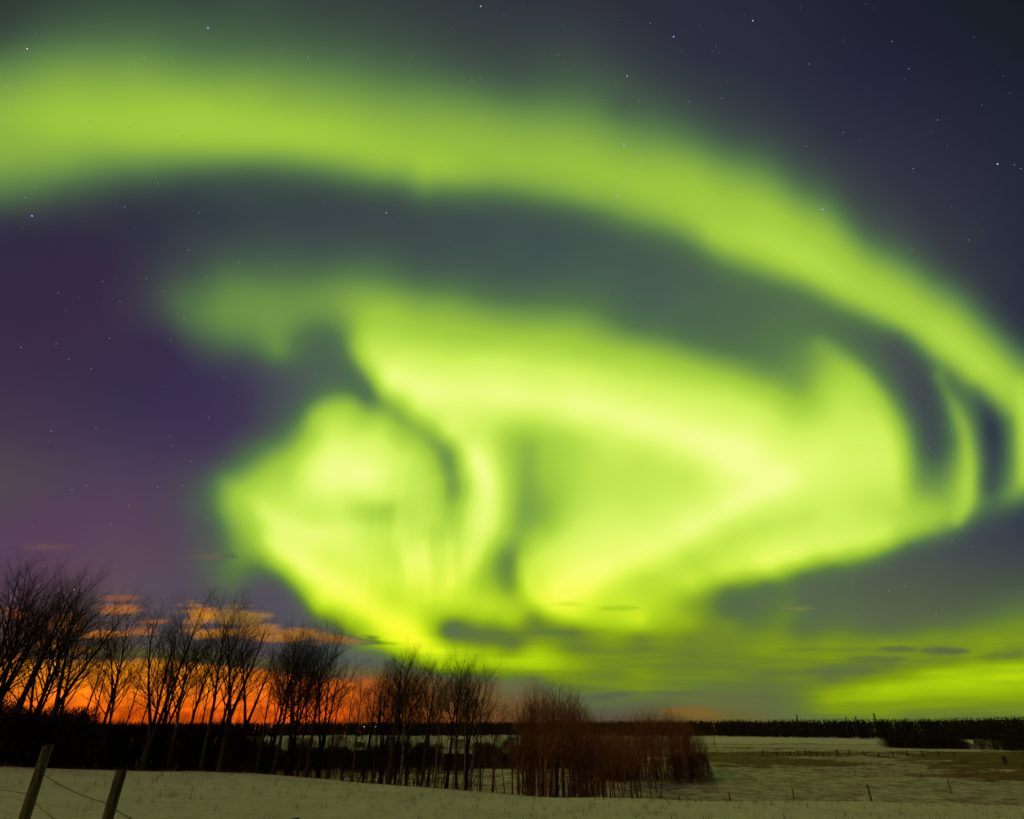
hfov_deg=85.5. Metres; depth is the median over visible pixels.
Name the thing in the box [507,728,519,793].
sapling
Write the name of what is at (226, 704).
bare tree
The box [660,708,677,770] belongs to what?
thicket tree
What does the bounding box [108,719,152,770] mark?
dark bush
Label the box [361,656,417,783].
bare tree
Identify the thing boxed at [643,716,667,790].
slender bare tree
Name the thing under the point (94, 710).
dark bush
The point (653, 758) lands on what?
slender bare tree
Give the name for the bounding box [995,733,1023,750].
field bush
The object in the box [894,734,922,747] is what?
field bush
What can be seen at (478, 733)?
bare tree
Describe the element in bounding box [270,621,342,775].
bare tree
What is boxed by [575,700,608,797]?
slender bare tree
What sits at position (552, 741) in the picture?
slender bare tree
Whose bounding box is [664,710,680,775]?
thicket tree
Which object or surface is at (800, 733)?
spruce tree
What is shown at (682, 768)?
dark bush
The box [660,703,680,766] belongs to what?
thicket tree
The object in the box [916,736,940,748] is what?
field bush
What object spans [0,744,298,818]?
barbed wire fence
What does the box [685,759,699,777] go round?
dark bush
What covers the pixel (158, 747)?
bare shrub
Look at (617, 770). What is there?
dark bush
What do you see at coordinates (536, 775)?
bare shrub
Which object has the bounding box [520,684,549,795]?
slender bare tree
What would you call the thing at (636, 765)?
slender bare tree
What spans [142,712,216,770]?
bare shrub
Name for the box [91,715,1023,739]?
distant wood
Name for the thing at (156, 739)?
dark bush
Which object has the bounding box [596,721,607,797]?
slender bare tree
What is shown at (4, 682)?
bare tree
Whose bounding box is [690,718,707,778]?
thicket tree
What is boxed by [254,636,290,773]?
bare tree
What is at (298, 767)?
bare tree
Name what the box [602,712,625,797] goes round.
slender bare tree
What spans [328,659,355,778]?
bare tree
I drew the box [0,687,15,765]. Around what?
dark bush
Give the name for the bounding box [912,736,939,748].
field bush
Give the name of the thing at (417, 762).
bare shrub
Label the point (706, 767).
dark bush
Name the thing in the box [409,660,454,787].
bare tree
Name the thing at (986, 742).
field bush
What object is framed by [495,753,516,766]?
hedge bush
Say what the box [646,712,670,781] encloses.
thicket tree
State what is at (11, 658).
bare tree
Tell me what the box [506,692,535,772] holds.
slender bare tree
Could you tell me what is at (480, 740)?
bare tree
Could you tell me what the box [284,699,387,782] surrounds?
bare shrub
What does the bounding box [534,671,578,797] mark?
slender bare tree
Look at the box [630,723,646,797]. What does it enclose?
slender bare tree
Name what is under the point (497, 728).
bare tree
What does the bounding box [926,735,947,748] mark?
field bush
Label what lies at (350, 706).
bare tree
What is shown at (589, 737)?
slender bare tree
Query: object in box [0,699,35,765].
dark bush
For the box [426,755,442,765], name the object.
hedge bush
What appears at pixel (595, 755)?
slender bare tree
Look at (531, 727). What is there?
slender bare tree
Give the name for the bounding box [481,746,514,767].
hedge bush
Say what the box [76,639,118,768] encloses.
bare tree
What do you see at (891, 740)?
field bush
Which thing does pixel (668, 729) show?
thicket tree
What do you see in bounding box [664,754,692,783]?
dark bush
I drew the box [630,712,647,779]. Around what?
thicket tree
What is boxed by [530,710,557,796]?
slender bare tree
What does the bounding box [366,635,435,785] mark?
bare tree
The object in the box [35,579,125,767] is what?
bare tree
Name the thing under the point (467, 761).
bare tree
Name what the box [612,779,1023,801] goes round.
pasture fence
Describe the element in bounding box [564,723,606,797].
bare shrub
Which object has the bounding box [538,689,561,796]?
slender bare tree
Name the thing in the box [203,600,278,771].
bare tree
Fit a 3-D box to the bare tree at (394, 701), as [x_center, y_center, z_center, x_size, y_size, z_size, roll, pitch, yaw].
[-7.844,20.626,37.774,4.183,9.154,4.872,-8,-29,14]
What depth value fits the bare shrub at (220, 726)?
33.13 m
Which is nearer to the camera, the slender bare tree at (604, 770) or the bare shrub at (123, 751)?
the bare shrub at (123, 751)
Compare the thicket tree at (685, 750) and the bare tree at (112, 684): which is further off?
the thicket tree at (685, 750)
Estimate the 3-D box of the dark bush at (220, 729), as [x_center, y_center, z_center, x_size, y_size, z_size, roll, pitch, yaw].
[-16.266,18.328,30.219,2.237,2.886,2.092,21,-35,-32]
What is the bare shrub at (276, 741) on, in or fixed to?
on the ground at (235, 803)
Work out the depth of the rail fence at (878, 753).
136.36 m
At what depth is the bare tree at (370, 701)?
36.69 m
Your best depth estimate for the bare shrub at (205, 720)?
33.36 m
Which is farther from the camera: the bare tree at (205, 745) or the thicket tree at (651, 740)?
the thicket tree at (651, 740)
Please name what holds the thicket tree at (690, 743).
on the ground at (235, 803)
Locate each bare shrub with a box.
[50,692,117,768]
[73,709,162,769]
[82,705,145,769]
[86,714,147,769]
[106,704,182,770]
[114,703,172,768]
[117,686,189,767]
[134,716,192,770]
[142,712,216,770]
[150,696,194,770]
[150,701,213,769]
[158,674,236,770]
[164,694,256,770]
[175,686,247,761]
[180,705,263,771]
[181,691,284,772]
[183,701,271,772]
[206,711,257,771]
[214,701,265,771]
[231,693,307,773]
[244,710,329,776]
[279,710,350,778]
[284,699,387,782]
[317,695,432,784]
[328,695,455,786]
[382,684,477,788]
[389,704,506,790]
[506,732,564,796]
[520,736,556,795]
[522,763,547,787]
[549,730,594,797]
[556,732,610,797]
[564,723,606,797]
[568,719,606,797]
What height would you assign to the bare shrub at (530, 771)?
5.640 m
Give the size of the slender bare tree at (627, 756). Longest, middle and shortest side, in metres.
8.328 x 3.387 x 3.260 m
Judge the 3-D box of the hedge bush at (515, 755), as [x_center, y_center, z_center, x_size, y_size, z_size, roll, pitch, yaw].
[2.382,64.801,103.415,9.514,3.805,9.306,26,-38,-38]
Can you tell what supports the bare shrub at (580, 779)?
on the ground at (235, 803)
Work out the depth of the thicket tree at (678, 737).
78.79 m
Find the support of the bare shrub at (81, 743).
on the ground at (235, 803)
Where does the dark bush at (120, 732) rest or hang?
on the ground at (235, 803)
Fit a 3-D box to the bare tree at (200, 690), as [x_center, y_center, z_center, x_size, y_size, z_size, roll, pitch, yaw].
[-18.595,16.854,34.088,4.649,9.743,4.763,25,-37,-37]
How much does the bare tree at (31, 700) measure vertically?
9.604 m
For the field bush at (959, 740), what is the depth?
182.71 m
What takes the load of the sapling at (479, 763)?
on the ground at (235, 803)
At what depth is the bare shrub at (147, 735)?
29.13 m
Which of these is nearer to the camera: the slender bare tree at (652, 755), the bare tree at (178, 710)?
the bare tree at (178, 710)
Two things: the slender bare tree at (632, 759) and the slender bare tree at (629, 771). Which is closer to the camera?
the slender bare tree at (629, 771)
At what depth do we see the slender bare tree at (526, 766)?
35.97 m
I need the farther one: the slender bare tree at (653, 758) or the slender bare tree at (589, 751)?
the slender bare tree at (653, 758)
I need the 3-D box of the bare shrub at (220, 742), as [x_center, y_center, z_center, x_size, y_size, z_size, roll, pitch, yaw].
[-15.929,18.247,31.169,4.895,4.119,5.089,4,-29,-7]
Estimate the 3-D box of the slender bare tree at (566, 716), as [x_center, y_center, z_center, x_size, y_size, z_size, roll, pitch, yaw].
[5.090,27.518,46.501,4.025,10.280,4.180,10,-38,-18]
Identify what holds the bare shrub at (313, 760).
on the ground at (235, 803)
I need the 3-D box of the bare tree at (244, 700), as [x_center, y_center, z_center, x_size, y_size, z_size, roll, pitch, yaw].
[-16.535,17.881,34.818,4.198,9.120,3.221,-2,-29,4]
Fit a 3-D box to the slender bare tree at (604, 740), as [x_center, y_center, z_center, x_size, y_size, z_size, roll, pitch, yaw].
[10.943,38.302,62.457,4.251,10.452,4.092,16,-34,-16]
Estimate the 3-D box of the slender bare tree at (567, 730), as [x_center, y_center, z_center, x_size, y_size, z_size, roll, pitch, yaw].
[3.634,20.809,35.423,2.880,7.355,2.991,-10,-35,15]
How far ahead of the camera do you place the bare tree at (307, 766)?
29.58 m
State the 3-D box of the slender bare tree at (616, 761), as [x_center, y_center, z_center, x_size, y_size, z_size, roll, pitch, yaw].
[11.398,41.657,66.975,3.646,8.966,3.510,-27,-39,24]
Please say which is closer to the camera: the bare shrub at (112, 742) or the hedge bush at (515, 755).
the bare shrub at (112, 742)
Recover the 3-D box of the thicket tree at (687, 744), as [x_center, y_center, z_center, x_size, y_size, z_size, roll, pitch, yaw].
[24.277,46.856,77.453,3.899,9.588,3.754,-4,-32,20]
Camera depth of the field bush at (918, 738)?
188.15 m
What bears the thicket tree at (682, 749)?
on the ground at (235, 803)
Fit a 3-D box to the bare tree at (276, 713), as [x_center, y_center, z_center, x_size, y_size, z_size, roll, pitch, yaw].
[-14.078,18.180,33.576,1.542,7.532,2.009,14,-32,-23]
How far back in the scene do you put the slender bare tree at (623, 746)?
74.77 m
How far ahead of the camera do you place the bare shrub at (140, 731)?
30.22 m
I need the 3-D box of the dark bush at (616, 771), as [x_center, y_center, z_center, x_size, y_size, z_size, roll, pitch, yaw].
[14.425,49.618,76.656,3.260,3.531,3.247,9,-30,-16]
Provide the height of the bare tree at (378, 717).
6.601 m
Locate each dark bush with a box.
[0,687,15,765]
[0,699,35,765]
[0,705,74,767]
[0,706,41,766]
[0,707,50,766]
[19,705,92,768]
[50,704,103,768]
[85,717,126,769]
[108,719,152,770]
[128,721,167,770]
[189,717,228,771]
[212,722,245,772]
[606,751,632,781]
[607,756,629,781]
[648,759,665,779]
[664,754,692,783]
[671,755,693,778]
[684,750,715,783]
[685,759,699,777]
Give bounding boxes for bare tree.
[0,545,78,692]
[0,550,79,694]
[0,557,84,694]
[0,563,106,764]
[1,588,96,765]
[10,553,131,766]
[26,579,151,766]
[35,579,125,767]
[73,588,172,769]
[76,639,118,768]
[78,629,118,731]
[87,609,152,750]
[111,637,152,769]
[116,586,230,770]
[123,610,214,767]
[127,628,171,767]
[147,585,230,770]
[177,615,254,755]
[188,581,265,770]
[188,644,223,770]
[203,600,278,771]
[206,607,276,771]
[230,621,287,772]
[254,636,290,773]
[257,616,328,772]
[259,607,329,774]
[264,627,329,775]
[264,649,299,773]
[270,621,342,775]
[275,629,359,777]
[284,605,365,777]
[296,640,320,776]
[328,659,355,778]
[339,667,361,779]
[346,658,394,782]
[348,661,372,781]
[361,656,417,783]
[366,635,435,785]
[367,645,425,784]
[369,665,389,783]
[383,642,425,784]
[386,654,439,781]
[408,644,462,786]
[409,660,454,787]
[421,642,485,789]
[428,656,479,787]
[429,664,447,787]
[454,649,507,790]
[457,670,477,790]
[458,662,496,790]
[473,688,487,790]
[477,691,523,792]
[498,694,528,794]
[499,696,531,794]
[499,702,519,776]
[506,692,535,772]
[511,675,544,782]
[514,682,548,780]
[515,676,549,795]
[515,676,550,788]
[515,691,539,794]
[516,698,535,761]
[517,718,533,795]
[518,699,542,795]
[519,706,540,795]
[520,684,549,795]
[520,688,554,795]
[522,687,540,795]
[524,683,556,794]
[525,691,551,794]
[526,673,573,796]
[528,681,548,796]
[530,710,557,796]
[532,674,564,796]
[533,686,568,796]
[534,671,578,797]
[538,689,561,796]
[540,676,576,797]
[540,685,568,776]
[541,682,569,796]
[542,700,570,797]
[543,678,584,796]
[543,690,562,784]
[548,705,578,797]
[549,693,579,797]
[550,695,575,797]
[552,680,588,797]
[554,678,588,770]
[554,681,585,797]
[555,693,568,797]
[559,680,594,750]
[559,698,590,795]
[560,688,595,797]
[561,692,589,795]
[561,693,596,797]
[563,706,592,784]
[565,684,597,797]
[568,683,597,791]
[568,697,592,796]
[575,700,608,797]
[576,724,595,796]
[578,704,601,792]
[580,702,606,795]
[580,714,601,791]
[583,708,608,786]
[585,722,614,790]
[589,707,611,797]
[592,721,606,796]
[592,722,612,794]
[594,707,617,789]
[594,724,616,797]
[595,735,612,797]
[596,718,619,793]
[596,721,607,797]
[599,720,615,797]
[601,715,622,794]
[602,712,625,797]
[609,722,623,796]
[610,729,640,797]
[614,723,625,789]
[615,718,635,792]
[615,719,638,797]
[615,721,642,797]
[618,729,632,771]
[619,724,640,797]
[626,724,632,773]
[629,731,643,793]
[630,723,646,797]
[632,724,653,798]
[634,722,646,790]
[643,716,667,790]
[643,721,661,786]
[647,723,661,792]
[655,729,673,798]
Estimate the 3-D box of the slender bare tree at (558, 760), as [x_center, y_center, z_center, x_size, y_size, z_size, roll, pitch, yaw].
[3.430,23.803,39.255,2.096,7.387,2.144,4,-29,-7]
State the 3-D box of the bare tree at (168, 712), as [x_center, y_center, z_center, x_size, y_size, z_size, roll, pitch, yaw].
[-20.944,16.834,33.651,5.218,9.447,4.834,-21,-35,32]
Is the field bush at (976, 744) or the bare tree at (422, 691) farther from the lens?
the field bush at (976, 744)
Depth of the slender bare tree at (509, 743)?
39.15 m
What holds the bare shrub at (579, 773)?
on the ground at (235, 803)
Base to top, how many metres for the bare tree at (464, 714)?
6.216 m
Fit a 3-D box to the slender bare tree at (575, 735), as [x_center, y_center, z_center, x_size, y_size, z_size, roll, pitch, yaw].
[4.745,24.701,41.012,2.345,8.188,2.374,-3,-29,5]
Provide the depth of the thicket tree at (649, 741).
79.96 m
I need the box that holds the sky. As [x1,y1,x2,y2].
[0,0,1023,732]
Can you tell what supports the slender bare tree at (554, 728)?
on the ground at (235, 803)
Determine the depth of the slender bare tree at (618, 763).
62.82 m
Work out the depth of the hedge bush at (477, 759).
101.60 m
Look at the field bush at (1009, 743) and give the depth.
152.19 m
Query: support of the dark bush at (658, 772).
on the ground at (235, 803)
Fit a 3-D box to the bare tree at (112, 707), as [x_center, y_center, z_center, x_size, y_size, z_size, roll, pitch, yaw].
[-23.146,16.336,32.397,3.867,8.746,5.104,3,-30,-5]
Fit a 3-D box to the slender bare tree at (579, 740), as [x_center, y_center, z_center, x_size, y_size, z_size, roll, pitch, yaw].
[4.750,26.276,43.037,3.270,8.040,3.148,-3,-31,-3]
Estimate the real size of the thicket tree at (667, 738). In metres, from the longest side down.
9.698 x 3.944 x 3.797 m
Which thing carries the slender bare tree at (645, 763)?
on the ground at (235, 803)
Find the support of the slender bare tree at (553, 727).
on the ground at (235, 803)
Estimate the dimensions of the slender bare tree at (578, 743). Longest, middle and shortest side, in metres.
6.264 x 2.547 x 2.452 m
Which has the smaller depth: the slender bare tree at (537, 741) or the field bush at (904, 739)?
the slender bare tree at (537, 741)
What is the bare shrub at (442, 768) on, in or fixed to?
on the ground at (235, 803)
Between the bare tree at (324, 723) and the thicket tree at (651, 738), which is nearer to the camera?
the bare tree at (324, 723)
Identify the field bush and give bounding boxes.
[876,737,896,746]
[881,737,898,747]
[893,736,906,747]
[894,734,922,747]
[905,735,931,748]
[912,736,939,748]
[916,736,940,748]
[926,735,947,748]
[942,736,971,748]
[959,741,975,748]
[973,738,991,749]
[980,737,1000,749]
[987,732,1007,749]
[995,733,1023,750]
[1002,738,1022,750]
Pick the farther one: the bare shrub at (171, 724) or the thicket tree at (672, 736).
the thicket tree at (672, 736)
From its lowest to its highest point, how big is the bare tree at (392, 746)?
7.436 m
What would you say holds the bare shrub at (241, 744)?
on the ground at (235, 803)
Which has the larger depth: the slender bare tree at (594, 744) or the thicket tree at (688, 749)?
the thicket tree at (688, 749)
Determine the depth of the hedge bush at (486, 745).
124.37 m
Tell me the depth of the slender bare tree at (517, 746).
31.78 m
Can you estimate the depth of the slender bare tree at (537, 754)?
35.40 m
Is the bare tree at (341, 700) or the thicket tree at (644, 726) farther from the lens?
the thicket tree at (644, 726)
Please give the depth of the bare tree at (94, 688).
29.88 m
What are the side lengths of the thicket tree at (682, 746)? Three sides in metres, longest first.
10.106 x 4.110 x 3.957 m
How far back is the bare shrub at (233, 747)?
29.63 m
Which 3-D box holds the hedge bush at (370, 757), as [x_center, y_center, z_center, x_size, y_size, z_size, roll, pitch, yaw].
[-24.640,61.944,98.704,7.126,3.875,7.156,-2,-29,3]
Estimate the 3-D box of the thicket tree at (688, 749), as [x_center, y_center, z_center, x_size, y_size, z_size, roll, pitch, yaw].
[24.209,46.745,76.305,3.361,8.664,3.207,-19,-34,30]
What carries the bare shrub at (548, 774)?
on the ground at (235, 803)
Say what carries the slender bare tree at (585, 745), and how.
on the ground at (235, 803)
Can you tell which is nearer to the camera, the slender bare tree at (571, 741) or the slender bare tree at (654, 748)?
the slender bare tree at (571, 741)
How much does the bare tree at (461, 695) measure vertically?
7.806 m
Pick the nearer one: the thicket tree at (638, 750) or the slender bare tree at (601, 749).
the slender bare tree at (601, 749)
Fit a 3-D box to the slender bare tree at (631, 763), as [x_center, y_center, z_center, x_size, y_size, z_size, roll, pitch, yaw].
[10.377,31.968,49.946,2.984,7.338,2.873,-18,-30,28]
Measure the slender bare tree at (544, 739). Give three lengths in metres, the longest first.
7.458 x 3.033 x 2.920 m
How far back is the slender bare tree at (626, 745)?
75.82 m
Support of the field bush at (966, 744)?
on the ground at (235, 803)
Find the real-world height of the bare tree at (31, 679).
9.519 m
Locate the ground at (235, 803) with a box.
[0,734,1023,818]
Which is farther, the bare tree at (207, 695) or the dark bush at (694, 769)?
the dark bush at (694, 769)
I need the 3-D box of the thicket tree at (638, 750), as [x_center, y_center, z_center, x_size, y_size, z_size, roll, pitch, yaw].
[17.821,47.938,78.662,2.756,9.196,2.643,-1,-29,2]
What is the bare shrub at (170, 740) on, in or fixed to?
on the ground at (235, 803)
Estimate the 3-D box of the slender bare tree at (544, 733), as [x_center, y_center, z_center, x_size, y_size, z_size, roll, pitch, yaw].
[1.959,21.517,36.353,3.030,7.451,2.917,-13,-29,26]
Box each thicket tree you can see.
[627,718,643,781]
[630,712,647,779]
[631,727,642,777]
[633,711,656,780]
[635,718,651,779]
[639,708,663,779]
[639,711,656,779]
[642,710,660,779]
[643,708,665,776]
[645,703,665,756]
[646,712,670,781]
[650,709,674,781]
[651,705,673,773]
[655,723,664,780]
[657,705,676,780]
[658,703,673,772]
[659,708,676,765]
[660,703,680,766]
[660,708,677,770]
[664,708,687,783]
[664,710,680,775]
[666,711,685,781]
[672,708,689,778]
[673,724,691,778]
[674,717,693,782]
[675,708,698,782]
[675,717,694,782]
[677,723,698,782]
[678,716,695,764]
[680,714,700,778]
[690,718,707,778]
[693,723,707,781]
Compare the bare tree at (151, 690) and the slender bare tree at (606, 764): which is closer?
the bare tree at (151, 690)
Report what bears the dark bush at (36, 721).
on the ground at (235, 803)
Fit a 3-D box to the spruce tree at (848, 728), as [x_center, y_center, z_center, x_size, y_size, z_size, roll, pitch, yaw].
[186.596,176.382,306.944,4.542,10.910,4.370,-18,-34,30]
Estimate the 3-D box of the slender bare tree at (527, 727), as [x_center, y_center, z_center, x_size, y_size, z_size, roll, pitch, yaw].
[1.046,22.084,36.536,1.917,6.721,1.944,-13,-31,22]
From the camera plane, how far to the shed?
93.16 m
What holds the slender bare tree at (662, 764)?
on the ground at (235, 803)
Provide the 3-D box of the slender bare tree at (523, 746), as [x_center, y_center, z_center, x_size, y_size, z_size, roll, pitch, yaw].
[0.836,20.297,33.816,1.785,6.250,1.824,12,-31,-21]
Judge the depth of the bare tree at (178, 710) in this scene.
29.12 m
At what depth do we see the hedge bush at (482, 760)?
100.67 m
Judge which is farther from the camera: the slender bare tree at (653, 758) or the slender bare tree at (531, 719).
the slender bare tree at (653, 758)
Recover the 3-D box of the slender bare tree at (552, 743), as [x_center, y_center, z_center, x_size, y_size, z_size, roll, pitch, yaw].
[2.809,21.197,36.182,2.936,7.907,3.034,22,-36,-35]
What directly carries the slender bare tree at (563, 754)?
on the ground at (235, 803)
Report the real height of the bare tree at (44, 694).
11.017 m
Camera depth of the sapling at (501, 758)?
32.26 m
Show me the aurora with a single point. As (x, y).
(604, 498)
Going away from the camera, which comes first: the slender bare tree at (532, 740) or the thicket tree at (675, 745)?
the slender bare tree at (532, 740)
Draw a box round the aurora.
[0,34,1023,731]
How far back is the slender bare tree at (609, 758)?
45.15 m
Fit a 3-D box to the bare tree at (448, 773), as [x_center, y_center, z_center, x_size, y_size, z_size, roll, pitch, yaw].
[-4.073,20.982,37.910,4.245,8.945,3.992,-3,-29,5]
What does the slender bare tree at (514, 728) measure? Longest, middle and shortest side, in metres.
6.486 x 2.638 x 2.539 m
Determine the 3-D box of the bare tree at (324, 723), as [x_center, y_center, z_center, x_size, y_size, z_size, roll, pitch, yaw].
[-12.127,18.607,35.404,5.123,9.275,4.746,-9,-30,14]
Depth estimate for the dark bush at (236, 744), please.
29.69 m
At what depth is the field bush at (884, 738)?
194.85 m
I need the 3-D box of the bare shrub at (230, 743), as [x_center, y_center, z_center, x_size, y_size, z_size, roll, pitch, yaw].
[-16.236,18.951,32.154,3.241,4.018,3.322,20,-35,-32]
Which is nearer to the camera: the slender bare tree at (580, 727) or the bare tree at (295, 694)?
the bare tree at (295, 694)
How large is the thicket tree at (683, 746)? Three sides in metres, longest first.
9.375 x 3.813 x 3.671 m
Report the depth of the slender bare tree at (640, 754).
68.55 m
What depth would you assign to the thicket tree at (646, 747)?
78.28 m
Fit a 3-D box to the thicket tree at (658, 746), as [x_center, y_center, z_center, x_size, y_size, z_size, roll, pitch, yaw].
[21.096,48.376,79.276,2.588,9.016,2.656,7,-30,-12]
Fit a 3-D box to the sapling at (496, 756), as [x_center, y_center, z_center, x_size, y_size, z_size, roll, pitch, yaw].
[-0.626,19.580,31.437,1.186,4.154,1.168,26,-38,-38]
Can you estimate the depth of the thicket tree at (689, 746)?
77.09 m
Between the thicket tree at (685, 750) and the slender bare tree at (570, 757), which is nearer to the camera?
the slender bare tree at (570, 757)
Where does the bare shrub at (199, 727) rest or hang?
on the ground at (235, 803)
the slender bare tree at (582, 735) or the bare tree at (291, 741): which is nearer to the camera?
the bare tree at (291, 741)
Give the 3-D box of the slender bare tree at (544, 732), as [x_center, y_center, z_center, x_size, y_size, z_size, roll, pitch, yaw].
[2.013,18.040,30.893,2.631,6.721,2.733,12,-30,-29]
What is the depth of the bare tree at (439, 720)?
30.82 m
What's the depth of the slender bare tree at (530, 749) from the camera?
34.71 m
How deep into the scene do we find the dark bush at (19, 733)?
25.82 m
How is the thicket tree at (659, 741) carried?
on the ground at (235, 803)
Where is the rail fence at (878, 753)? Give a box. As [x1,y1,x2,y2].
[762,749,954,756]
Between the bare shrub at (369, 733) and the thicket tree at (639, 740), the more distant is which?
the thicket tree at (639, 740)
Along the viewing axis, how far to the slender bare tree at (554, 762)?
32.55 m
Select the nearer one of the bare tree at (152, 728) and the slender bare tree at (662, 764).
the bare tree at (152, 728)
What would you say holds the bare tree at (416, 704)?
on the ground at (235, 803)
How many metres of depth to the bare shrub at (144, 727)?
29.86 m
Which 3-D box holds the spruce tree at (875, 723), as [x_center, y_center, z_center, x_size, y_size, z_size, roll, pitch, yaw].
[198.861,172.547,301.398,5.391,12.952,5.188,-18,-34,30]
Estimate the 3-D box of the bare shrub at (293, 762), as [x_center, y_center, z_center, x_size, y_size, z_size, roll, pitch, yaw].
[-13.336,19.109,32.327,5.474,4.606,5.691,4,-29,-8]
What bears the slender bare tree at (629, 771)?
on the ground at (235, 803)
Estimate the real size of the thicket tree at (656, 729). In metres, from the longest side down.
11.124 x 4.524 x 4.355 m
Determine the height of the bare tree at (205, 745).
9.498 m
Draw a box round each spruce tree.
[796,714,803,737]
[845,716,852,736]
[855,716,862,737]
[873,713,881,737]
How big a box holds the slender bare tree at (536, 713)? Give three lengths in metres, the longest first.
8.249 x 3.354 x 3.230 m
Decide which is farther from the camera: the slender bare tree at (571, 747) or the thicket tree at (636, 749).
the thicket tree at (636, 749)
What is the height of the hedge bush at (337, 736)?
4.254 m
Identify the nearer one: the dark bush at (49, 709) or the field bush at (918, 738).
the dark bush at (49, 709)
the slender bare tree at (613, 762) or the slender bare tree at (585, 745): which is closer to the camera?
the slender bare tree at (585, 745)
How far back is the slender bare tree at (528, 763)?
32.56 m
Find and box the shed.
[442,749,471,769]
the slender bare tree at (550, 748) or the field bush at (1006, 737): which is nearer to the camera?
the slender bare tree at (550, 748)
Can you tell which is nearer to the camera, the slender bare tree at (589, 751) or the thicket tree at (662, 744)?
the slender bare tree at (589, 751)
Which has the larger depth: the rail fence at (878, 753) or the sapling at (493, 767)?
the rail fence at (878, 753)
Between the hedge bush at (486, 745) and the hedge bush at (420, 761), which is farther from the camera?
the hedge bush at (486, 745)
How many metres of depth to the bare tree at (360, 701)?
32.46 m
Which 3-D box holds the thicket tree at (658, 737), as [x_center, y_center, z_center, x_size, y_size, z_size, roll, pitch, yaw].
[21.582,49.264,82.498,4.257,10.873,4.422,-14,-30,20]
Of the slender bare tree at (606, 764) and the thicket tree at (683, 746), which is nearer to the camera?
the slender bare tree at (606, 764)
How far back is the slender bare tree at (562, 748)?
32.85 m
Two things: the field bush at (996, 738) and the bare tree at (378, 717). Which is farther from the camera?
the field bush at (996, 738)
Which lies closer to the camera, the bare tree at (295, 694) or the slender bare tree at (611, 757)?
the bare tree at (295, 694)
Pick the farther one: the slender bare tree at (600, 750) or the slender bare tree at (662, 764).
the slender bare tree at (662, 764)
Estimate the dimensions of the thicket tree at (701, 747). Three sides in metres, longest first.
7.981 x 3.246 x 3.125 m
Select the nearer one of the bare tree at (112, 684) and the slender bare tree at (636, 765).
the bare tree at (112, 684)
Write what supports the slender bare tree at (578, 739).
on the ground at (235, 803)
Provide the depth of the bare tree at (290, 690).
29.56 m
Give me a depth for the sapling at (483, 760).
30.36 m
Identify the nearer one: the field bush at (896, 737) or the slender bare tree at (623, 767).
the slender bare tree at (623, 767)
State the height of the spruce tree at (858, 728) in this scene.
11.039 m
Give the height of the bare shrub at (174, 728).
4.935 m
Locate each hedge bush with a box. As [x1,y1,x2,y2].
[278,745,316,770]
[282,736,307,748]
[324,735,353,747]
[355,746,386,768]
[410,754,434,767]
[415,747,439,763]
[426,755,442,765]
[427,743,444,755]
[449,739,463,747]
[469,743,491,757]
[470,749,495,767]
[470,750,489,767]
[477,742,498,758]
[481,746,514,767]
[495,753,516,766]
[496,747,538,766]
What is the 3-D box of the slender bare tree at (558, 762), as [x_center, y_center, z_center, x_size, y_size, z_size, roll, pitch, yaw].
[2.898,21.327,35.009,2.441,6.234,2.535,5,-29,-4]
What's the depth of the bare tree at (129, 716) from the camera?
30.64 m
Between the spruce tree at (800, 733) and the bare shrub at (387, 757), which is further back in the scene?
the spruce tree at (800, 733)
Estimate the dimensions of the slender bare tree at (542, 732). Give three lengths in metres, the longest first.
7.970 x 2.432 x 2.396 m
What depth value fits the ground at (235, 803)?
19.22 m
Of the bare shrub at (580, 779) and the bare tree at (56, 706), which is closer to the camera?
the bare tree at (56, 706)
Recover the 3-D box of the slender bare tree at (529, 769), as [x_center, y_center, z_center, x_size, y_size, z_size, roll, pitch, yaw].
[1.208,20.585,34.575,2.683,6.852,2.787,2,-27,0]
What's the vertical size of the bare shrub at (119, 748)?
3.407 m
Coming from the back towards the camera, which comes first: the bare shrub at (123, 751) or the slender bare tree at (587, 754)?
the slender bare tree at (587, 754)
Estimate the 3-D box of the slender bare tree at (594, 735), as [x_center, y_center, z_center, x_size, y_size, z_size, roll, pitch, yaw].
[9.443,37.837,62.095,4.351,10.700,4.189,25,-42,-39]
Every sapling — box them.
[476,733,484,790]
[477,729,490,791]
[489,742,498,792]
[490,717,506,791]
[493,718,511,792]
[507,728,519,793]
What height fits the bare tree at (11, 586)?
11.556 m
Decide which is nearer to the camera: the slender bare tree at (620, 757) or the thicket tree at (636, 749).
the slender bare tree at (620, 757)
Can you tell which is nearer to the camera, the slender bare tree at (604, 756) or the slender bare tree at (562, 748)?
the slender bare tree at (562, 748)
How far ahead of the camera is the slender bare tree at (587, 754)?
40.46 m
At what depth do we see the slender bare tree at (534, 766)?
32.57 m
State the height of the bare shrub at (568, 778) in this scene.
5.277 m
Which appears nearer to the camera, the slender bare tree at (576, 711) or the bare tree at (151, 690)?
the bare tree at (151, 690)

